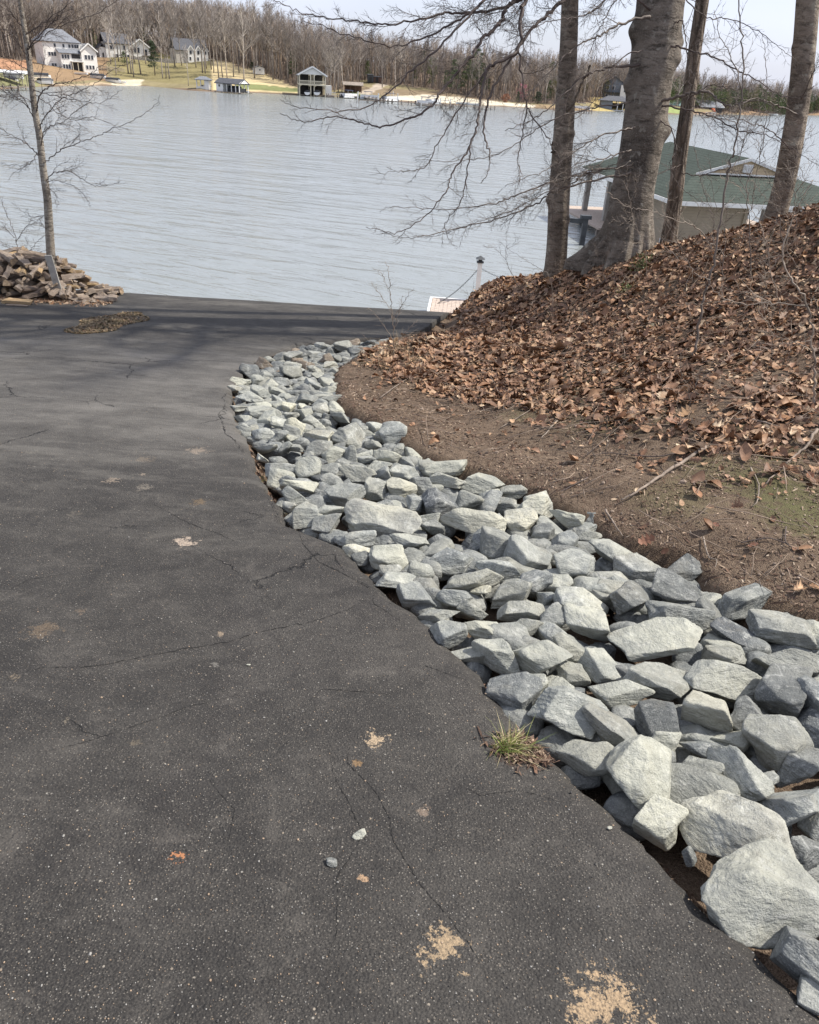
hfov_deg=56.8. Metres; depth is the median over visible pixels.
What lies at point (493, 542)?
rock
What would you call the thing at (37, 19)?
bare tree
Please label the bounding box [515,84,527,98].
flowering tree
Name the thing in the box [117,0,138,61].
bare tree
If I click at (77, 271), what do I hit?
split log
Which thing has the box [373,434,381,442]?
rock
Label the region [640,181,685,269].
sapling
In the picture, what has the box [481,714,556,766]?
grass tuft
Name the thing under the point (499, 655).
rock
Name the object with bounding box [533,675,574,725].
rock
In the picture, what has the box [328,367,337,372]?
rock
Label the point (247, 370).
rock
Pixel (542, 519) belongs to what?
rock
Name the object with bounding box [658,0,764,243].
bank tree
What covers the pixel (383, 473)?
rock
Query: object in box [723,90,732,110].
evergreen tree
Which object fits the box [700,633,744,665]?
rock
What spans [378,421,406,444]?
rock
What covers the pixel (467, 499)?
rock
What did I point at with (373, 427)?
rock
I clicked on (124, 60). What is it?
evergreen tree
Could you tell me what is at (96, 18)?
bare tree
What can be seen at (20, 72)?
lift canopy
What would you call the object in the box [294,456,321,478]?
rock
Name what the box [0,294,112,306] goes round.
bark chips
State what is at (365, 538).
rock
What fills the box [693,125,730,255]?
sapling
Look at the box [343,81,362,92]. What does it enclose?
boathouse
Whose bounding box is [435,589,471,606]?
rock
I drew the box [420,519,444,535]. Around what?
rock
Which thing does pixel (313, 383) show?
rock
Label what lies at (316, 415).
rock
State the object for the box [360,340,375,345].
rock
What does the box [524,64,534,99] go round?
bare tree
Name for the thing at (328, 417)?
rock
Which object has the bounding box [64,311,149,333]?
debris patch
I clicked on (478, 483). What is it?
rock
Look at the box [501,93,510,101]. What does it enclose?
brown shrub
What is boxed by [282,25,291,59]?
bare tree
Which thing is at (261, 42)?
bare tree
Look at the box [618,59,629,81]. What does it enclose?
bare tree
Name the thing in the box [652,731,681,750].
rock
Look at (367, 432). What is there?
rock
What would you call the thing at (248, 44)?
bare tree
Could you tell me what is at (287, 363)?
rock
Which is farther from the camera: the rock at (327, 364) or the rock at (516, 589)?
the rock at (327, 364)
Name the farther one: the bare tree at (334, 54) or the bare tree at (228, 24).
the bare tree at (228, 24)
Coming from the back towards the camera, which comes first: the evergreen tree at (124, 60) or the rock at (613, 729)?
the evergreen tree at (124, 60)
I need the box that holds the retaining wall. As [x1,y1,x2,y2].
[130,56,175,63]
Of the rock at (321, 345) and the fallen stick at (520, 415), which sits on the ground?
the fallen stick at (520, 415)
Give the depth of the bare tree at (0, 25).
238.80 m
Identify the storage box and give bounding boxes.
[367,74,373,82]
[373,76,381,82]
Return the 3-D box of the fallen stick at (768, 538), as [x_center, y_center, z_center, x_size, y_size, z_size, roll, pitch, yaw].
[1.740,0.159,3.623,0.280,0.060,0.059,20,34,26]
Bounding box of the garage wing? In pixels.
[130,39,159,57]
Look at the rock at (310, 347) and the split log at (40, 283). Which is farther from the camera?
the split log at (40, 283)
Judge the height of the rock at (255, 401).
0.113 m
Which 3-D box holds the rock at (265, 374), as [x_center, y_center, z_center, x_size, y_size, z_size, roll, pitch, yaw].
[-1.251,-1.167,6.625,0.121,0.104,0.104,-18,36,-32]
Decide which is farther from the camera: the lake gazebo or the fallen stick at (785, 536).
the lake gazebo
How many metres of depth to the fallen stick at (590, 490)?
4.29 m
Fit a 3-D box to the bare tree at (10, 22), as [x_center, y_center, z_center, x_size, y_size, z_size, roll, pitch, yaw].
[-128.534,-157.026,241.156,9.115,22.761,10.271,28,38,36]
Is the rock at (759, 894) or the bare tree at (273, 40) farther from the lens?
the bare tree at (273, 40)
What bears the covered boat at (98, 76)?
on the hillside
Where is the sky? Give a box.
[4,0,818,96]
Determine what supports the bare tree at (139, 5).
on the hillside
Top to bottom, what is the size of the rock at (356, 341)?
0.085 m
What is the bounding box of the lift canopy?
[0,69,27,86]
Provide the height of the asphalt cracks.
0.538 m
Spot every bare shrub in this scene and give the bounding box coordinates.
[0,185,44,251]
[362,262,416,354]
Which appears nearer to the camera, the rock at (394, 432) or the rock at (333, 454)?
the rock at (333, 454)
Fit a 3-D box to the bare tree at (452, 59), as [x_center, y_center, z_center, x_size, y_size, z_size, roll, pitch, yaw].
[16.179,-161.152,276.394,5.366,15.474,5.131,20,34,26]
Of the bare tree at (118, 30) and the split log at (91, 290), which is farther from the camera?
the bare tree at (118, 30)
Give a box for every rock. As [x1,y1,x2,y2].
[227,385,242,393]
[230,377,251,385]
[230,405,247,411]
[233,415,251,421]
[235,392,263,402]
[236,423,251,437]
[238,389,251,394]
[239,363,259,378]
[247,406,281,417]
[250,374,263,384]
[250,384,270,397]
[250,424,258,433]
[251,400,263,402]
[251,402,271,406]
[251,427,274,440]
[253,444,277,454]
[255,356,272,368]
[256,453,268,462]
[257,377,269,385]
[257,409,275,425]
[262,371,273,378]
[264,356,274,362]
[264,397,273,401]
[265,378,278,386]
[265,463,295,476]
[266,468,295,491]
[268,386,285,395]
[269,401,285,410]
[269,430,288,441]
[270,416,285,429]
[271,372,284,377]
[271,394,281,400]
[273,352,285,360]
[273,377,292,386]
[278,393,290,399]
[278,441,292,454]
[279,365,302,378]
[280,479,318,493]
[281,486,309,505]
[282,401,295,411]
[282,424,301,437]
[282,501,296,513]
[283,351,302,359]
[283,361,301,366]
[283,412,299,417]
[285,417,305,435]
[285,434,297,441]
[286,390,299,394]
[289,444,304,451]
[291,358,302,361]
[292,501,318,529]
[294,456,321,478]
[295,408,312,419]
[296,360,314,369]
[296,393,316,403]
[297,403,306,408]
[298,348,312,357]
[302,414,325,428]
[302,430,333,441]
[302,451,313,456]
[304,378,320,388]
[304,440,332,457]
[305,345,321,351]
[305,389,315,394]
[307,365,321,372]
[308,354,319,358]
[310,474,322,482]
[311,372,323,378]
[311,399,327,405]
[311,455,327,464]
[311,513,341,533]
[312,402,328,413]
[312,412,321,418]
[314,342,327,348]
[315,392,332,397]
[318,394,341,402]
[318,505,343,514]
[319,353,333,362]
[319,377,333,386]
[319,385,336,392]
[319,419,331,426]
[319,472,343,485]
[320,463,340,474]
[321,446,344,463]
[322,413,337,425]
[323,361,337,368]
[324,483,365,506]
[325,347,333,353]
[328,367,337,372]
[328,401,344,413]
[330,412,349,423]
[331,422,365,449]
[332,355,341,361]
[333,340,351,351]
[333,441,345,446]
[333,530,376,546]
[338,464,376,481]
[342,544,369,557]
[344,445,357,461]
[344,498,421,536]
[347,347,360,354]
[350,338,359,344]
[350,551,368,565]
[357,450,372,455]
[357,456,376,463]
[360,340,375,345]
[364,430,373,435]
[364,439,381,449]
[364,476,388,501]
[366,422,381,432]
[368,460,392,470]
[368,544,408,570]
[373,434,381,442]
[373,450,402,462]
[373,465,390,479]
[375,571,415,588]
[377,499,394,505]
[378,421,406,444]
[379,564,401,575]
[386,477,416,497]
[389,464,418,479]
[389,533,429,548]
[391,500,406,507]
[392,443,404,455]
[396,581,438,609]
[398,456,414,466]
[404,447,421,458]
[404,547,425,563]
[406,495,423,514]
[407,560,434,577]
[409,477,432,495]
[416,469,424,476]
[417,609,459,622]
[418,460,434,476]
[420,513,439,521]
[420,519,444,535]
[422,487,458,516]
[424,459,466,476]
[424,538,454,556]
[429,472,466,488]
[429,547,472,575]
[430,619,467,648]
[432,484,443,490]
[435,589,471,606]
[440,508,506,533]
[446,568,503,590]
[450,647,484,664]
[455,490,484,509]
[456,599,487,620]
[460,472,504,494]
[464,620,497,638]
[469,529,480,551]
[470,585,490,594]
[471,638,519,673]
[474,560,520,579]
[475,490,502,511]
[479,489,499,496]
[479,526,510,559]
[485,671,542,709]
[488,622,529,650]
[491,578,532,608]
[494,557,534,582]
[495,497,516,512]
[496,600,544,621]
[498,485,526,499]
[503,534,551,569]
[504,507,537,530]
[513,640,572,673]
[516,618,543,635]
[517,490,552,518]
[519,569,552,594]
[527,686,608,739]
[530,522,555,540]
[530,673,548,700]
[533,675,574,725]
[534,620,566,642]
[535,592,553,605]
[536,515,563,534]
[540,602,565,627]
[542,568,573,592]
[549,509,584,527]
[550,530,578,546]
[553,548,594,578]
[553,586,608,613]
[553,632,584,662]
[554,739,613,776]
[556,661,590,685]
[563,603,609,641]
[571,576,611,593]
[577,647,622,683]
[578,522,596,531]
[578,531,601,540]
[581,703,638,746]
[585,512,595,522]
[587,571,628,579]
[588,538,631,562]
[588,679,655,709]
[591,578,623,602]
[601,773,622,794]
[604,574,654,614]
[605,734,671,810]
[606,616,702,662]
[609,580,648,615]
[613,553,661,581]
[615,661,633,676]
[622,661,691,700]
[632,794,688,850]
[634,698,680,736]
[644,600,715,630]
[651,567,704,602]
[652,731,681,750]
[667,553,701,580]
[670,763,739,825]
[679,724,725,745]
[679,741,718,758]
[679,790,795,857]
[681,690,732,732]
[682,755,724,774]
[682,846,696,867]
[684,659,761,701]
[695,597,721,628]
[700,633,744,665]
[700,645,746,664]
[700,838,818,949]
[703,592,721,605]
[706,745,774,801]
[710,616,754,646]
[710,730,750,753]
[716,583,771,620]
[730,695,761,730]
[741,714,813,772]
[746,609,816,649]
[751,648,818,676]
[754,663,813,717]
[757,788,818,826]
[764,770,778,784]
[770,925,818,984]
[774,746,818,787]
[790,835,818,870]
[796,974,818,1015]
[797,675,818,711]
[797,706,818,748]
[797,812,818,841]
[806,620,818,649]
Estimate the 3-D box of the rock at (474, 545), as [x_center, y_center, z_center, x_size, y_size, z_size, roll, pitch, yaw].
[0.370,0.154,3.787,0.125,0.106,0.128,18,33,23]
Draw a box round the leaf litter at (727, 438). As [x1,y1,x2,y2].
[351,202,818,589]
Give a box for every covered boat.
[3,73,23,78]
[34,72,50,77]
[36,78,53,83]
[90,73,105,78]
[105,77,120,82]
[314,90,320,94]
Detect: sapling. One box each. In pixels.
[485,231,519,295]
[498,240,566,302]
[584,235,628,298]
[590,404,608,475]
[602,186,726,256]
[608,165,655,276]
[628,260,662,315]
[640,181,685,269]
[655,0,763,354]
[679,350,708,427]
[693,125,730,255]
[694,180,818,405]
[698,164,747,294]
[715,35,804,275]
[720,176,802,315]
[735,149,815,277]
[737,85,789,249]
[742,257,803,359]
[760,118,818,244]
[780,124,818,228]
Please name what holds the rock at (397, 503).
on the rock rubble
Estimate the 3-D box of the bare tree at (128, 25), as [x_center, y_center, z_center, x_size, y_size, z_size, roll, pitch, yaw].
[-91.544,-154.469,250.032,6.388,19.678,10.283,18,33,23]
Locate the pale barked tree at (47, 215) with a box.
[0,0,167,293]
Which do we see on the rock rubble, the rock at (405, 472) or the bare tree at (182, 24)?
the rock at (405, 472)
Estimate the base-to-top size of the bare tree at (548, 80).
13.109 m
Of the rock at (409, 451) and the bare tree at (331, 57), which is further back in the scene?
the bare tree at (331, 57)
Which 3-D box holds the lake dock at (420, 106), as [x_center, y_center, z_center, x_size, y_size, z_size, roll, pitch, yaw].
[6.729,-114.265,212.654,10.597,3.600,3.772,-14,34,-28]
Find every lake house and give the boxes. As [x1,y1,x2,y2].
[31,28,98,72]
[95,32,130,57]
[168,37,214,62]
[603,77,625,97]
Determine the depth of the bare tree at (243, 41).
255.85 m
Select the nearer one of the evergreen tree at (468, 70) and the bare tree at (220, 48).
the bare tree at (220, 48)
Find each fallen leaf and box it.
[563,337,574,344]
[638,533,654,545]
[666,415,682,423]
[679,404,696,416]
[698,420,711,426]
[776,414,791,420]
[797,402,818,413]
[807,471,813,476]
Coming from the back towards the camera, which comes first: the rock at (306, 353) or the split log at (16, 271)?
the split log at (16, 271)
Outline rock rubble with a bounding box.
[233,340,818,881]
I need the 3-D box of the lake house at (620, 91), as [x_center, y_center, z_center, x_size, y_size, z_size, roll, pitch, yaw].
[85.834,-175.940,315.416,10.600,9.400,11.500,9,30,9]
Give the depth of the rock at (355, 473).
4.52 m
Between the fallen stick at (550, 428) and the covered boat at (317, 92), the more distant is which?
the covered boat at (317, 92)
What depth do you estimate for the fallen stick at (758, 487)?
4.16 m
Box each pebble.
[326,857,336,867]
[352,828,365,839]
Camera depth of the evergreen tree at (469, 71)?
277.30 m
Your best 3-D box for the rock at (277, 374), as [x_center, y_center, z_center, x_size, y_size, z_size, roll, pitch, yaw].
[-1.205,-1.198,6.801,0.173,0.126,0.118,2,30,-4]
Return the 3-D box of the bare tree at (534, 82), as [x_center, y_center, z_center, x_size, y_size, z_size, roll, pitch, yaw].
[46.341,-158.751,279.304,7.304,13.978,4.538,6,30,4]
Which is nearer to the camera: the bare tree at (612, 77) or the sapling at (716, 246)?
the sapling at (716, 246)
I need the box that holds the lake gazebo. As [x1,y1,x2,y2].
[194,76,211,90]
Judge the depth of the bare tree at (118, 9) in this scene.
302.50 m
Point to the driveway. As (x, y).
(164, 449)
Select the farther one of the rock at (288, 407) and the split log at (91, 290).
the split log at (91, 290)
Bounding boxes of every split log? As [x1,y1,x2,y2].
[0,251,17,265]
[0,262,9,274]
[0,275,19,279]
[1,266,11,280]
[1,287,8,293]
[1,297,32,304]
[2,246,24,251]
[3,280,14,288]
[5,304,28,306]
[6,291,22,296]
[10,269,29,275]
[13,253,31,267]
[13,266,23,274]
[13,279,33,292]
[15,276,31,284]
[16,249,45,256]
[19,268,25,275]
[21,285,45,292]
[21,292,30,298]
[24,255,42,261]
[26,286,43,298]
[27,260,46,278]
[28,265,60,269]
[33,264,51,280]
[36,263,42,274]
[36,281,50,286]
[39,281,52,293]
[44,284,53,292]
[48,282,66,297]
[56,261,64,267]
[57,270,84,274]
[58,258,67,265]
[58,289,66,298]
[60,273,82,279]
[61,268,75,273]
[63,279,72,283]
[65,285,71,296]
[66,284,80,288]
[67,263,76,267]
[67,295,88,302]
[72,293,88,297]
[77,275,91,281]
[79,282,87,288]
[80,283,104,290]
[82,282,98,286]
[86,288,95,294]
[92,288,111,293]
[93,294,116,300]
[104,286,120,292]
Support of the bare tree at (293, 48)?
on the hillside
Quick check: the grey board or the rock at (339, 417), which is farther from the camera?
the grey board
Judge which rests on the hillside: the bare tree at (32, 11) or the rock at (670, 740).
the bare tree at (32, 11)
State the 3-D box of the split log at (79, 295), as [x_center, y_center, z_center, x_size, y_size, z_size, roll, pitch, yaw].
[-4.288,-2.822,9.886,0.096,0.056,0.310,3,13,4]
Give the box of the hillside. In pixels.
[0,36,818,115]
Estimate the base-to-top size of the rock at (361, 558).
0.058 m
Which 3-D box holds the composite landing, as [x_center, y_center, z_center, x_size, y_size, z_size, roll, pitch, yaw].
[1.910,-7.149,27.840,2.560,0.325,4.120,5,30,2]
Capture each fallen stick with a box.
[500,398,547,427]
[541,419,559,437]
[549,477,587,497]
[570,485,619,497]
[590,450,675,457]
[605,509,622,535]
[621,445,706,499]
[703,536,716,585]
[732,418,813,431]
[740,537,801,551]
[750,467,759,506]
[766,428,818,483]
[779,526,790,546]
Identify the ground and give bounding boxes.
[232,211,818,994]
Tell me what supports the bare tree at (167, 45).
on the hillside
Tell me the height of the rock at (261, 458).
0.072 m
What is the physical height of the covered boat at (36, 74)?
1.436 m
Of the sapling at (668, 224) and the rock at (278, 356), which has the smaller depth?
the rock at (278, 356)
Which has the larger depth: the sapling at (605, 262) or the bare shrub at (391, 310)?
the sapling at (605, 262)
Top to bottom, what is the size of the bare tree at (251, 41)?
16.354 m
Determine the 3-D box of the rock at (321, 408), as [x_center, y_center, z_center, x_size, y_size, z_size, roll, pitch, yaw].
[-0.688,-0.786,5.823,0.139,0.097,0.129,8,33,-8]
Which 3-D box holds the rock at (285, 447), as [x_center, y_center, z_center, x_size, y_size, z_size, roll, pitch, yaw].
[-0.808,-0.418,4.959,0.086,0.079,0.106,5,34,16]
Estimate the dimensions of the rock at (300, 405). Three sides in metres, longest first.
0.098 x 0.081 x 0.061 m
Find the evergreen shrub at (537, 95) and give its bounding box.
[531,91,542,103]
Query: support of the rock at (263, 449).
on the rock rubble
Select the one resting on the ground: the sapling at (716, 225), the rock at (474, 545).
the sapling at (716, 225)
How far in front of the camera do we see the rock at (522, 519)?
3.98 m
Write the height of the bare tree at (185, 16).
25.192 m
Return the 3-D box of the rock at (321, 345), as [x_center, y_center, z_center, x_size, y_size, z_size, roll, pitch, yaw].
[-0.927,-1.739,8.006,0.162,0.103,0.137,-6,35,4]
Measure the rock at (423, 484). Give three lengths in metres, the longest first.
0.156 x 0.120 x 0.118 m
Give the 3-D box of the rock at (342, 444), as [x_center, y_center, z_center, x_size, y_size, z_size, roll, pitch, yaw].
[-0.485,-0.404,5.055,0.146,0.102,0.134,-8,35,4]
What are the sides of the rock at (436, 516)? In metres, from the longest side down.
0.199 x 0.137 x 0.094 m
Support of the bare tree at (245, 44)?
on the hillside
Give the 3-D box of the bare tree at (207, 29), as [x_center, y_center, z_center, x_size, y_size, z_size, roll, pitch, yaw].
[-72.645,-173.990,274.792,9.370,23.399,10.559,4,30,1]
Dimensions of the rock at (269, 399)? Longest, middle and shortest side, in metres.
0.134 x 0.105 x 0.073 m
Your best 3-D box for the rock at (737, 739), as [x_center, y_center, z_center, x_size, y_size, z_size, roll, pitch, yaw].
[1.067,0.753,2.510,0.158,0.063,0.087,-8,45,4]
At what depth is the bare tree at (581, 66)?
285.50 m
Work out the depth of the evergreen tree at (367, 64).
294.23 m
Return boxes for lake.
[0,85,818,311]
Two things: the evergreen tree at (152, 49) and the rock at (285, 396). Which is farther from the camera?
the evergreen tree at (152, 49)
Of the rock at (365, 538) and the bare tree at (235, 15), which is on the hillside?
the bare tree at (235, 15)
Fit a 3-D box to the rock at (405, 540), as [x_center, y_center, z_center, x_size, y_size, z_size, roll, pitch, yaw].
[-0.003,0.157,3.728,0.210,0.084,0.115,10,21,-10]
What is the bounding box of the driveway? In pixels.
[0,287,818,1023]
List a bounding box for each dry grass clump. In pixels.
[367,347,408,370]
[379,340,411,357]
[381,333,409,350]
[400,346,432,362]
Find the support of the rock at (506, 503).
on the rock rubble
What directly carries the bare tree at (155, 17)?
on the hillside
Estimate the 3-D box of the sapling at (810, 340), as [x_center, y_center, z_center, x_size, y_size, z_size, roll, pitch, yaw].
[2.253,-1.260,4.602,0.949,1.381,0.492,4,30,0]
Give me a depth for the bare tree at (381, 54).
275.72 m
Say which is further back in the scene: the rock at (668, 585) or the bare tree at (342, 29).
the bare tree at (342, 29)
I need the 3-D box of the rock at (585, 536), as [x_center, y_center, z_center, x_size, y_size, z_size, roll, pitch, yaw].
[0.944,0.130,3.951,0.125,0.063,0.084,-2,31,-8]
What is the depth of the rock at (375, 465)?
4.76 m
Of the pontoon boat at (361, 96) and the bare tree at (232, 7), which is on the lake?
the pontoon boat at (361, 96)
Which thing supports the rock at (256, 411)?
on the rock rubble
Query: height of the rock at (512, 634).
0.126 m
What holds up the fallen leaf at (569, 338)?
on the ground
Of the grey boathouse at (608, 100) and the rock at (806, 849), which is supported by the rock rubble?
the rock at (806, 849)
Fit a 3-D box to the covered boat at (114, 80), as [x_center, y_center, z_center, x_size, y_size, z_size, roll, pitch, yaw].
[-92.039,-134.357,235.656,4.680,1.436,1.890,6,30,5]
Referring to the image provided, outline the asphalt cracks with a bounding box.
[9,400,558,975]
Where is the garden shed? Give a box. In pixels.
[252,66,264,74]
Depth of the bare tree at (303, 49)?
260.04 m
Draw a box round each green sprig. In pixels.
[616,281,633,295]
[629,253,651,271]
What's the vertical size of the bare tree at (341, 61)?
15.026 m
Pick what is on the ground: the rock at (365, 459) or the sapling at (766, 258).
the sapling at (766, 258)
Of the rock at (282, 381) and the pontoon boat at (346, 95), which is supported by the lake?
the pontoon boat at (346, 95)
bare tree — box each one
[0,0,12,58]
[0,0,19,57]
[0,4,11,56]
[0,14,6,56]
[1,0,17,59]
[3,0,18,57]
[10,0,27,59]
[13,0,41,49]
[24,0,45,36]
[25,0,42,35]
[28,0,46,32]
[36,0,50,31]
[37,0,55,30]
[45,0,64,28]
[47,0,71,28]
[53,0,73,32]
[58,0,84,36]
[58,4,72,33]
[72,13,83,42]
[76,0,92,42]
[78,0,97,46]
[89,1,101,42]
[89,4,103,35]
[91,0,104,31]
[96,0,112,31]
[98,9,110,63]
[100,0,115,32]
[101,1,120,74]
[103,0,123,61]
[106,0,122,29]
[109,4,123,56]
[112,1,137,73]
[115,0,132,73]
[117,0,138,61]
[121,11,144,77]
[128,5,140,73]
[129,0,140,38]
[133,0,147,29]
[135,1,154,63]
[138,1,146,43]
[139,2,152,45]
[143,0,162,51]
[144,2,160,50]
[149,12,165,77]
[150,0,168,51]
[153,15,172,78]
[155,19,175,78]
[158,4,169,53]
[160,0,181,66]
[165,0,186,65]
[167,8,176,37]
[168,2,182,36]
[173,0,193,37]
[177,5,187,36]
[178,3,201,67]
[179,45,188,85]
[186,8,196,38]
[189,0,205,72]
[193,0,218,69]
[195,0,207,36]
[195,8,208,68]
[195,12,220,73]
[203,0,227,77]
[207,13,220,72]
[209,9,226,76]
[210,0,225,59]
[216,0,226,60]
[216,8,234,77]
[221,0,232,61]
[223,11,233,62]
[224,2,239,63]
[226,13,238,76]
[227,13,240,72]
[231,18,252,57]
[234,10,244,64]
[235,7,260,78]
[236,6,250,65]
[238,24,249,68]
[241,17,251,66]
[243,0,268,78]
[245,0,263,65]
[249,22,259,65]
[250,13,265,74]
[252,30,262,65]
[254,2,272,73]
[258,0,280,67]
[260,3,277,79]
[261,0,268,72]
[262,16,277,73]
[263,11,283,77]
[273,11,288,79]
[274,19,291,82]
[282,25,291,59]
[286,10,299,82]
[289,29,303,85]
[292,15,313,69]
[296,24,313,69]
[300,31,314,66]
[307,26,323,66]
[311,38,320,68]
[316,27,336,84]
[318,45,325,72]
[320,26,345,91]
[320,41,335,84]
[321,29,329,73]
[321,39,340,84]
[332,31,342,87]
[333,42,345,91]
[334,26,349,88]
[336,45,346,91]
[342,36,353,80]
[345,30,364,81]
[353,30,361,80]
[356,40,364,81]
[358,37,370,80]
[359,46,369,79]
[365,40,373,72]
[367,32,378,73]
[373,38,379,75]
[375,34,385,72]
[377,39,391,86]
[380,47,388,74]
[382,47,388,79]
[388,30,396,83]
[388,35,400,88]
[392,37,407,80]
[396,41,405,81]
[400,40,409,81]
[407,41,421,86]
[410,45,418,73]
[417,50,423,85]
[418,48,429,87]
[419,43,431,84]
[430,45,438,87]
[438,50,448,89]
[450,46,458,92]
[454,53,462,90]
[468,60,482,93]
[476,53,486,95]
[482,44,494,98]
[482,53,493,97]
[490,55,500,98]
[502,65,511,92]
[505,60,515,99]
[517,64,530,94]
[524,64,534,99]
[527,61,543,101]
[534,58,546,102]
[542,64,551,102]
[576,55,586,81]
[582,51,593,102]
[595,60,606,100]
[598,61,609,93]
[609,59,617,91]
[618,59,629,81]
[673,69,683,105]
[700,67,710,106]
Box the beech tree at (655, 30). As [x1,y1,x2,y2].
[259,0,818,274]
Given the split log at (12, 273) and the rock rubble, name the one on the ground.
the rock rubble
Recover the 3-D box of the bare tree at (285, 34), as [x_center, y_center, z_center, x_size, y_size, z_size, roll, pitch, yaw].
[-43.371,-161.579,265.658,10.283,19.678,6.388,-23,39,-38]
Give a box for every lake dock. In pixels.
[0,84,28,90]
[326,91,494,109]
[357,93,378,103]
[419,97,450,108]
[695,113,729,116]
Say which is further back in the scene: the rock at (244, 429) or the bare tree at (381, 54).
the bare tree at (381, 54)
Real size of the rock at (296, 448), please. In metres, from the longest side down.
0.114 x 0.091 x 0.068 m
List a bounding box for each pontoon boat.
[340,90,356,97]
[358,91,377,99]
[381,93,399,100]
[415,96,435,105]
[425,96,439,103]
[575,103,590,109]
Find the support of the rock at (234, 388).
on the ground
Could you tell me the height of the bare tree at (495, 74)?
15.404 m
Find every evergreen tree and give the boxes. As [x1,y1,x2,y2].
[121,51,129,63]
[145,37,160,74]
[288,51,297,73]
[363,60,370,73]
[427,57,436,75]
[446,59,460,87]
[459,60,473,93]
[461,59,475,91]
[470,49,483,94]
[544,80,552,100]
[549,80,556,97]
[602,81,609,96]
[703,88,712,104]
[719,90,726,102]
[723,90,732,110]
[742,91,753,109]
[754,84,763,106]
[771,92,781,111]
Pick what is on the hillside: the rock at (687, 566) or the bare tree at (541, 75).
the bare tree at (541, 75)
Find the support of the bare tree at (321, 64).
on the hillside
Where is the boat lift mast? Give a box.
[570,214,591,245]
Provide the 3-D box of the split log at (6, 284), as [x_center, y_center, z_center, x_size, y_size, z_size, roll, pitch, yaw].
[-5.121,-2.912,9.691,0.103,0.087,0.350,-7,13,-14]
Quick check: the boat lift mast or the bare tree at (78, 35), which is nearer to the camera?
the boat lift mast
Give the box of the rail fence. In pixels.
[98,65,124,71]
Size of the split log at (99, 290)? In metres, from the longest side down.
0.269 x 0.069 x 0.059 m
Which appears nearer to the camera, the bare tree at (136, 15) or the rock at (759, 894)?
the rock at (759, 894)
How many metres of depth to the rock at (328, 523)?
3.84 m
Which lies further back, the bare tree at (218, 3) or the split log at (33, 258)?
the bare tree at (218, 3)
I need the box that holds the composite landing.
[427,297,465,312]
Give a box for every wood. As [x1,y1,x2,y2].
[0,0,818,110]
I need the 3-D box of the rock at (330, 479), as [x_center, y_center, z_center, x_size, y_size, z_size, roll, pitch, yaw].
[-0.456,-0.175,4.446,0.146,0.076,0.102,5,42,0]
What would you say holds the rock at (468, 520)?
on the rock rubble
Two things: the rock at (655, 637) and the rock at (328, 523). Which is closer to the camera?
the rock at (655, 637)
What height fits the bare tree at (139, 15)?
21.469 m
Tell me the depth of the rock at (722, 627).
3.06 m
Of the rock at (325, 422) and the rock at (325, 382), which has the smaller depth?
the rock at (325, 422)
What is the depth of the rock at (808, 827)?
2.14 m
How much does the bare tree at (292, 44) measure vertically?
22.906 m
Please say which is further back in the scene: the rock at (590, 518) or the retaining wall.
the retaining wall
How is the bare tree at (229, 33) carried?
on the hillside
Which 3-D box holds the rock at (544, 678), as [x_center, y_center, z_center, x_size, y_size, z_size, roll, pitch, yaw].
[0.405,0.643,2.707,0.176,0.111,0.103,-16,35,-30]
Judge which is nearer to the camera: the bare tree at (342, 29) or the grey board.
the grey board
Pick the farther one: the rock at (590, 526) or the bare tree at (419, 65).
the bare tree at (419, 65)
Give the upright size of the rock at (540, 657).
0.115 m
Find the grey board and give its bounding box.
[44,255,61,288]
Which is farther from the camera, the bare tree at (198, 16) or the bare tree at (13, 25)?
the bare tree at (198, 16)
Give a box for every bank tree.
[541,0,627,278]
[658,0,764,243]
[700,0,818,220]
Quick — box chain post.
[475,256,484,289]
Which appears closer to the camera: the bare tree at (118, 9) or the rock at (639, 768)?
the rock at (639, 768)
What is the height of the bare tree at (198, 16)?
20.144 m
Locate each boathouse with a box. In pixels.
[214,77,252,93]
[296,66,335,97]
[343,81,362,92]
[569,142,818,244]
[598,96,625,110]
[695,100,724,112]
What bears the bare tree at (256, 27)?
on the hillside
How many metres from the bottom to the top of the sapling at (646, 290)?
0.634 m
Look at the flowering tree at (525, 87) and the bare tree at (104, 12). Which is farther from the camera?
the bare tree at (104, 12)
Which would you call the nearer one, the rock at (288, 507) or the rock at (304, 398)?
the rock at (288, 507)
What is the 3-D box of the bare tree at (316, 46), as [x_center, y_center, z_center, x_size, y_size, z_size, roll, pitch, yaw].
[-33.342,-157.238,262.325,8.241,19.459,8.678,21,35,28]
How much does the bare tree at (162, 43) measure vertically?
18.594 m
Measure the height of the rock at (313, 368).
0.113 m
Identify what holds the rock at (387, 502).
on the rock rubble
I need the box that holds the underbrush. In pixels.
[0,31,818,114]
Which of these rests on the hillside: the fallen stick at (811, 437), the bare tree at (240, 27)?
the bare tree at (240, 27)
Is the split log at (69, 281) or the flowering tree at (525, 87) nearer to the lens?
the split log at (69, 281)
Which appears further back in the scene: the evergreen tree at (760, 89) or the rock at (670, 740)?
the evergreen tree at (760, 89)
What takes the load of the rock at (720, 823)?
on the rock rubble
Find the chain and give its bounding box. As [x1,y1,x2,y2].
[437,271,476,303]
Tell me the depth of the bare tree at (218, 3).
296.26 m
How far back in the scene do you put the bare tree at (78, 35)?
272.82 m
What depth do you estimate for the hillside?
265.93 m

